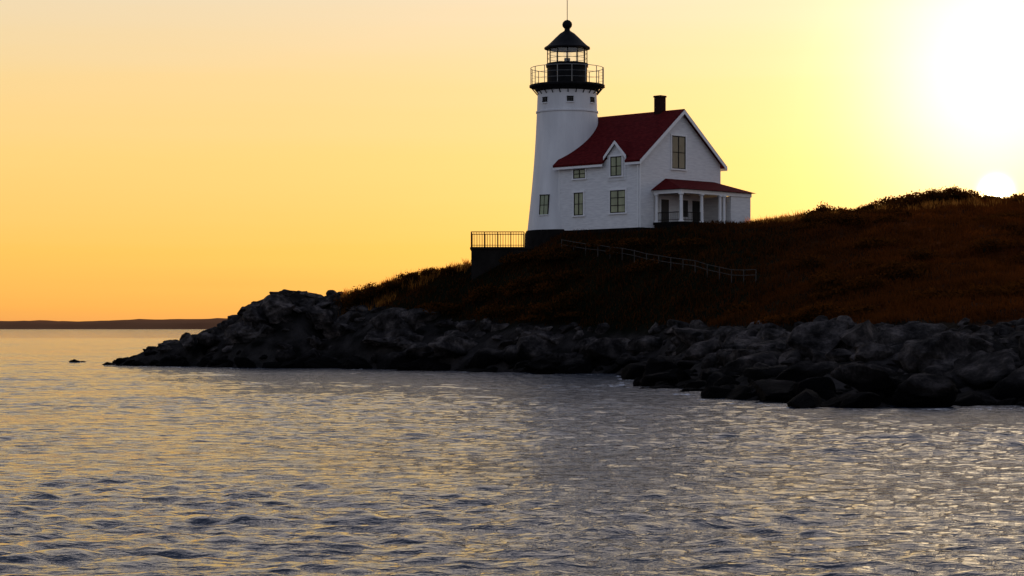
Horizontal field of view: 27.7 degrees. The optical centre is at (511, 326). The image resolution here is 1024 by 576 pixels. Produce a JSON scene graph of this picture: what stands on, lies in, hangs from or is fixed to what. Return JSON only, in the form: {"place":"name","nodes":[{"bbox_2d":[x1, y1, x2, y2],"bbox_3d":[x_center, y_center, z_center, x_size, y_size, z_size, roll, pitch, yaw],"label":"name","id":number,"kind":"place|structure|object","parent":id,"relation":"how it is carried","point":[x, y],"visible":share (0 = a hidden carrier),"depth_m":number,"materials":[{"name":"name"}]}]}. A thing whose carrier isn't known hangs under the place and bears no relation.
{"place":"outdoors","nodes":[
{"label":"outdoors","id":0,"kind":"place"},
{"bbox_2d":[0,318,226,328],"bbox_3d":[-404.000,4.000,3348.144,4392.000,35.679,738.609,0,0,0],"label":"distant shoreline","id":1,"kind":"structure","parent":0,"point":[155,324],"depth_m":3017.82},
{"bbox_2d":[0,329,1023,575],"bbox_3d":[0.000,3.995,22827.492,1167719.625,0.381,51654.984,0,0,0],"label":"sea water","id":2,"kind":"structure","parent":0,"point":[152,471],"depth_m":55.52,"materials":[{"name":"grey liquid"}]},
{"bbox_2d":[0,0,1023,320],"label":"sky","id":3,"kind":"structure","parent":0,"point":[160,159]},
{"bbox_2d":[115,195,1023,407],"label":"headland terrain","id":4,"kind":"structure","parent":0,"point":[300,327],"depth_m":186.55,"materials":[{"name":"brown plant"}]},
{"bbox_2d":[333,294,359,311],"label":"shrub","id":5,"kind":"object","parent":4,"relation":"on","point":[346,301],"visible":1,"depth_m":207.79,"materials":[{"name":"brown plant"}]},
{"bbox_2d":[345,285,372,303],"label":"shrub","id":6,"kind":"object","parent":4,"relation":"on","point":[357,294],"visible":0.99,"depth_m":207.82,"materials":[{"name":"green plant"}]},
{"bbox_2d":[361,282,392,297],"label":"shrub","id":7,"kind":"object","parent":4,"relation":"on","point":[372,289],"visible":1,"depth_m":207.88,"materials":[{"name":"green plant"}]},
{"bbox_2d":[381,280,406,289],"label":"shrub","id":8,"kind":"object","parent":4,"relation":"on","point":[391,284],"visible":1,"depth_m":207.18,"materials":[{"name":"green plant"}]},
{"bbox_2d":[395,271,420,280],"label":"shrub","id":9,"kind":"object","parent":4,"relation":"on","point":[415,275],"visible":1,"depth_m":207.47,"materials":[{"name":"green plant"}]},
{"bbox_2d":[416,266,438,275],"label":"shrub","id":10,"kind":"object","parent":4,"relation":"on","point":[426,272],"visible":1,"depth_m":206.42,"materials":[{"name":"green plant"}]},
{"bbox_2d":[438,267,456,274],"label":"shrub","id":11,"kind":"object","parent":4,"relation":"on","point":[450,270],"visible":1,"depth_m":205.39,"materials":[{"name":"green plant"}]},
{"bbox_2d":[470,231,534,279],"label":"railed platform","id":12,"kind":"structure","parent":4,"relation":"on","point":[485,258],"depth_m":203.00,"materials":[{"name":"concrete"}]},
{"bbox_2d":[102,289,1023,408],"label":"granite boulders","id":13,"kind":"object","parent":4,"relation":"on","point":[941,364],"visible":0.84,"depth_m":136.59,"materials":[{"name":"grey stone"}]},
{"bbox_2d":[525,0,604,246],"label":"lighthouse","id":14,"kind":"object","parent":4,"relation":"on","point":[567,93],"visible":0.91,"depth_m":203.49,"materials":[{"name":"paint"}]},
{"bbox_2d":[538,194,549,215],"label":"shaft window","id":15,"kind":"structure","parent":14,"relation":"in","point":[544,199],"depth_m":203.10,"materials":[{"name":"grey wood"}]},
{"bbox_2d":[563,227,651,234],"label":"foundation","id":16,"kind":"object","parent":4,"relation":"on","point":[598,231],"visible":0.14,"depth_m":197.48,"materials":[{"name":"concrete"}]},
{"bbox_2d":[560,116,719,230],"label":"walls","id":17,"kind":"structure","parent":16,"relation":"on","point":[703,164],"depth_m":198.72,"materials":[{"name":"white wood"}]},
{"bbox_2d":[559,170,559,211],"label":"corner board","id":18,"kind":"object","parent":17,"relation":"attached to","point":[559,190],"visible":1,"depth_m":202.33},
{"bbox_2d":[553,113,645,167],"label":"roof slope","id":19,"kind":"structure","parent":17,"relation":"on","point":[596,145],"depth_m":201.88,"materials":[{"name":"red"}]},
{"bbox_2d":[553,164,601,169],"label":"eave fascia","id":20,"kind":"structure","parent":19,"relation":"attached to","point":[575,167],"depth_m":200.04,"materials":[{"name":"white wood"}]},
{"bbox_2d":[607,145,626,180],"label":"dormer wall","id":21,"kind":"structure","parent":17,"relation":"on","point":[614,150],"depth_m":197.11,"materials":[{"name":"white wood"}]},
{"bbox_2d":[603,142,613,159],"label":"dormer rake","id":22,"kind":"object","parent":21,"relation":"attached to","point":[609,149],"visible":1,"depth_m":197.34,"materials":[{"name":"white wood"}]},
{"bbox_2d":[614,140,625,157],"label":"dormer rake","id":23,"kind":"object","parent":21,"relation":"attached to","point":[620,149],"visible":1,"depth_m":196.30,"materials":[{"name":"white wood"}]},
{"bbox_2d":[615,140,630,155],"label":"dormer roof","id":24,"kind":"structure","parent":21,"relation":"on","point":[624,146],"depth_m":196.93,"materials":[{"name":"red"}]},
{"bbox_2d":[608,188,626,190],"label":"head","id":25,"kind":"object","parent":17,"relation":"attached to","point":[617,189],"visible":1,"depth_m":196.77},
{"bbox_2d":[606,110,668,158],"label":"roof slope","id":26,"kind":"structure","parent":17,"relation":"on","point":[641,129],"depth_m":199.63,"materials":[{"name":"red"}]},
{"bbox_2d":[637,164,638,226],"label":"downspout","id":27,"kind":"object","parent":17,"relation":"attached to","point":[637,195],"visible":1,"depth_m":195.02,"materials":[{"name":"white metal"}]},
{"bbox_2d":[639,164,640,226],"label":"corner board","id":28,"kind":"object","parent":17,"relation":"attached to","point":[639,195],"visible":1,"depth_m":195.00,"materials":[{"name":"white wood"}]},
{"bbox_2d":[624,109,683,161],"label":"roof slope","id":29,"kind":"structure","parent":17,"relation":"on","point":[654,135],"depth_m":197.09,"materials":[{"name":"red"}]},
{"bbox_2d":[625,161,639,164],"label":"eave fascia","id":30,"kind":"structure","parent":29,"relation":"attached to","point":[629,163],"depth_m":195.04,"materials":[{"name":"white wood"}]},
{"bbox_2d":[640,110,684,163],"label":"rake board","id":31,"kind":"object","parent":29,"relation":"attached to","point":[662,136],"visible":1,"depth_m":196.51,"materials":[{"name":"white wood"}]},
{"bbox_2d":[654,95,665,113],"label":"chimney","id":32,"kind":"object","parent":17,"relation":"on","point":[659,105],"visible":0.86,"depth_m":200.74,"materials":[{"name":"brick"}]},
{"bbox_2d":[660,198,669,221],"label":"door frame","id":33,"kind":"object","parent":17,"relation":"attached to","point":[669,207],"visible":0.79,"depth_m":197.59,"materials":[{"name":"white wood"}]},
{"bbox_2d":[661,199,668,221],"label":"front door","id":34,"kind":"structure","parent":33,"relation":"attached to","point":[664,208],"depth_m":197.40,"materials":[{"name":"black wood"}]},
{"bbox_2d":[678,137,678,167],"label":"mullion","id":35,"kind":"object","parent":17,"relation":"attached to","point":[678,151],"visible":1,"depth_m":198.84,"materials":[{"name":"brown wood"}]},
{"bbox_2d":[678,199,688,217],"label":"porch window frame","id":36,"kind":"object","parent":17,"relation":"attached to","point":[678,207],"visible":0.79,"depth_m":199.40,"materials":[{"name":"white wood"}]},
{"bbox_2d":[679,200,687,216],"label":"porch window","id":37,"kind":"structure","parent":36,"relation":"in","point":[685,205],"depth_m":199.58,"materials":[{"name":"glass"}]},
{"bbox_2d":[692,201,699,221],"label":"second door","id":38,"kind":"structure","parent":17,"relation":"attached to","point":[695,206],"depth_m":200.74,"materials":[{"name":"black wood"}]},
{"bbox_2d":[683,109,725,168],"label":"roof slope","id":39,"kind":"structure","parent":17,"relation":"on","point":[705,143],"depth_m":201.39,"materials":[{"name":"red"}]},
{"bbox_2d":[685,111,726,169],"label":"rake board","id":40,"kind":"object","parent":39,"relation":"attached to","point":[705,139],"visible":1,"depth_m":200.99,"materials":[{"name":"white wood"}]},
{"bbox_2d":[719,168,720,183],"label":"corner board","id":41,"kind":"object","parent":17,"relation":"attached to","point":[719,175],"visible":0.36,"depth_m":203.30,"materials":[{"name":"white wood"}]},
{"bbox_2d":[561,239,756,282],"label":"path fence","id":42,"kind":"object","parent":4,"relation":"on","point":[670,262],"visible":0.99,"depth_m":183.88,"materials":[{"name":"grey wood"}]},
{"bbox_2d":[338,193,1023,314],"bbox_3d":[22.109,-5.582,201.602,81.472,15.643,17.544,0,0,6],"label":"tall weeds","id":43,"kind":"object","parent":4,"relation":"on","point":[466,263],"visible":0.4,"depth_m":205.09,"materials":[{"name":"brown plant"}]},
{"bbox_2d":[414,188,1023,323],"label":"bayberry thicket","id":44,"kind":"object","parent":4,"relation":"on","point":[516,286],"visible":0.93,"depth_m":185.59,"materials":[{"name":"brown plant"}]},
{"bbox_2d":[816,201,836,212],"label":"shrub","id":45,"kind":"object","parent":4,"relation":"on","point":[822,206],"visible":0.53,"depth_m":198.57,"materials":[{"name":"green plant"}]},
{"bbox_2d":[859,202,880,210],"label":"shrub","id":46,"kind":"object","parent":4,"relation":"on","point":[869,207],"visible":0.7,"depth_m":198.63,"materials":[{"name":"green plant"}]},
{"bbox_2d":[878,198,909,208],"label":"shrub","id":47,"kind":"object","parent":4,"relation":"on","point":[896,202],"visible":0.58,"depth_m":197.97,"materials":[{"name":"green plant"}]},
{"bbox_2d":[901,192,940,204],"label":"shrub","id":48,"kind":"object","parent":4,"relation":"on","point":[921,197],"visible":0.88,"depth_m":198.24,"materials":[{"name":"green plant"}]},
{"bbox_2d":[896,245,947,260],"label":"shrub","id":49,"kind":"object","parent":4,"relation":"on","point":[917,253],"visible":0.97,"depth_m":164.47,"materials":[{"name":"brown plant"}]},
{"bbox_2d":[922,188,951,201],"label":"shrub","id":50,"kind":"object","parent":4,"relation":"on","point":[934,193],"visible":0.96,"depth_m":198.16,"materials":[{"name":"green plant"}]},
{"bbox_2d":[938,184,967,198],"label":"shrub","id":51,"kind":"object","parent":4,"relation":"on","point":[953,190],"visible":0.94,"depth_m":199.14,"materials":[{"name":"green plant"}]},
{"bbox_2d":[951,191,979,200],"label":"shrub","id":52,"kind":"object","parent":4,"relation":"on","point":[965,194],"visible":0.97,"depth_m":199.44,"materials":[{"name":"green plant"}]},
{"bbox_2d":[967,236,1005,250],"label":"shrub","id":53,"kind":"object","parent":4,"relation":"on","point":[984,243],"visible":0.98,"depth_m":169.36,"materials":[{"name":"brown plant"}]},
{"bbox_2d":[1010,196,1023,203],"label":"shrub","id":54,"kind":"object","parent":4,"relation":"on","point":[1017,199],"visible":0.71,"depth_m":197.41,"materials":[{"name":"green plant"}]},
{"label":"porch foundation","id":55,"kind":"object","parent":4,"relation":"on","visible":0},
{"bbox_2d":[653,221,703,224],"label":"porch floor","id":56,"kind":"structure","parent":55,"relation":"on","point":[676,222],"depth_m":194.85,"materials":[{"name":"grey wood"}]},
{"bbox_2d":[654,194,658,221],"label":"porch column","id":57,"kind":"structure","parent":56,"relation":"on","point":[656,208],"depth_m":196.08,"materials":[{"name":"white wood"}]},
{"bbox_2d":[658,211,700,221],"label":"porch railing","id":58,"kind":"object","parent":56,"relation":"on","point":[685,219],"visible":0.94,"depth_m":195.10,"materials":[{"name":"white wood"}]},
{"bbox_2d":[678,193,683,220],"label":"porch column","id":59,"kind":"structure","parent":56,"relation":"on","point":[681,208],"depth_m":193.96,"materials":[{"name":"white wood"}]},
{"bbox_2d":[653,189,678,193],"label":"porch beam end","id":60,"kind":"structure","parent":59,"relation":"on","point":[666,191],"depth_m":195.22,"materials":[{"name":"white wood"}]},
{"bbox_2d":[679,189,751,197],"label":"porch beam","id":61,"kind":"structure","parent":59,"relation":"on","point":[714,193],"depth_m":197.28,"materials":[{"name":"white wood"}]},
{"bbox_2d":[699,194,703,221],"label":"porch column","id":62,"kind":"structure","parent":56,"relation":"on","point":[701,206],"depth_m":196.04,"materials":[{"name":"white wood"}]},
{"bbox_2d":[652,178,755,193],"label":"porch roof","id":63,"kind":"structure","parent":56,"relation":"on","point":[667,184],"depth_m":197.55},
{"bbox_2d":[704,196,729,222],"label":"sunroom wall","id":64,"kind":"structure","parent":56,"relation":"on","point":[710,208],"depth_m":200.71,"materials":[{"name":"white wood"}]},
{"bbox_2d":[730,196,750,222],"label":"sunroom wall front","id":65,"kind":"structure","parent":56,"relation":"on","point":[740,208],"depth_m":200.22,"materials":[{"name":"white wood"}]},
{"bbox_2d":[717,195,722,220],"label":"porch column","id":66,"kind":"structure","parent":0,"point":[719,207],"depth_m":197.95,"materials":[{"name":"white wood"}]},
{"bbox_2d":[722,196,726,222],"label":"porch column","id":67,"kind":"structure","parent":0,"point":[723,208],"depth_m":198.38,"materials":[{"name":"white wood"}]},
{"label":"sill","id":68,"kind":"object","parent":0,"visible":0},
{"bbox_2d":[611,191,624,211],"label":"pane","id":69,"kind":"object","parent":68,"relation":"on","point":[621,202],"visible":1,"depth_m":196.89,"materials":[{"name":"glass"}]},
{"bbox_2d":[625,190,626,211],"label":"jamb","id":70,"kind":"object","parent":68,"relation":"on","point":[625,200],"visible":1,"depth_m":196.16,"materials":[{"name":"white wood"}]},
{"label":"sill","id":71,"kind":"object","parent":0,"visible":0},
{"bbox_2d":[575,193,582,214],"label":"pane","id":72,"kind":"object","parent":71,"relation":"on","point":[580,204],"visible":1,"depth_m":200.47,"materials":[{"name":"clear glass"}]},
{"bbox_2d":[583,192,584,214],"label":"jamb","id":73,"kind":"object","parent":71,"relation":"on","point":[583,203],"visible":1,"depth_m":200.00,"materials":[{"name":"white wood"}]},
{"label":"sill","id":74,"kind":"object","parent":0,"visible":0},
{"bbox_2d":[671,135,671,167],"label":"jamb","id":75,"kind":"object","parent":74,"relation":"on","point":[671,151],"visible":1,"depth_m":198.07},
{"bbox_2d":[672,135,672,167],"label":"sash","id":76,"kind":"object","parent":74,"relation":"on","point":[672,151],"visible":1,"depth_m":198.22,"materials":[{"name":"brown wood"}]},
{"bbox_2d":[673,137,684,168],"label":"pane","id":77,"kind":"object","parent":74,"relation":"on","point":[681,149],"visible":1,"depth_m":199.00,"materials":[{"name":"glass"}]},
{"bbox_2d":[685,137,685,168],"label":"sash","id":78,"kind":"object","parent":74,"relation":"on","point":[685,152],"visible":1,"depth_m":199.58,"materials":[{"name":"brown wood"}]},
{"bbox_2d":[686,137,686,169],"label":"jamb","id":79,"kind":"object","parent":74,"relation":"on","point":[686,153],"visible":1,"depth_m":199.63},
{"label":"sill","id":80,"kind":"object","parent":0,"visible":0},
{"bbox_2d":[611,157,620,174],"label":"pane","id":81,"kind":"object","parent":80,"relation":"on","point":[613,163],"visible":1,"depth_m":197.08,"materials":[{"name":"glass"}]},
{"bbox_2d":[621,156,622,174],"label":"jamb","id":82,"kind":"object","parent":80,"relation":"on","point":[621,165],"visible":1,"depth_m":196.41,"materials":[{"name":"white wood"}]},
{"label":"sill","id":83,"kind":"object","parent":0,"visible":0},
{"bbox_2d":[574,170,584,177],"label":"pane","id":84,"kind":"object","parent":83,"relation":"on","point":[576,172],"visible":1,"depth_m":200.56,"materials":[{"name":"glass"}]}
]}

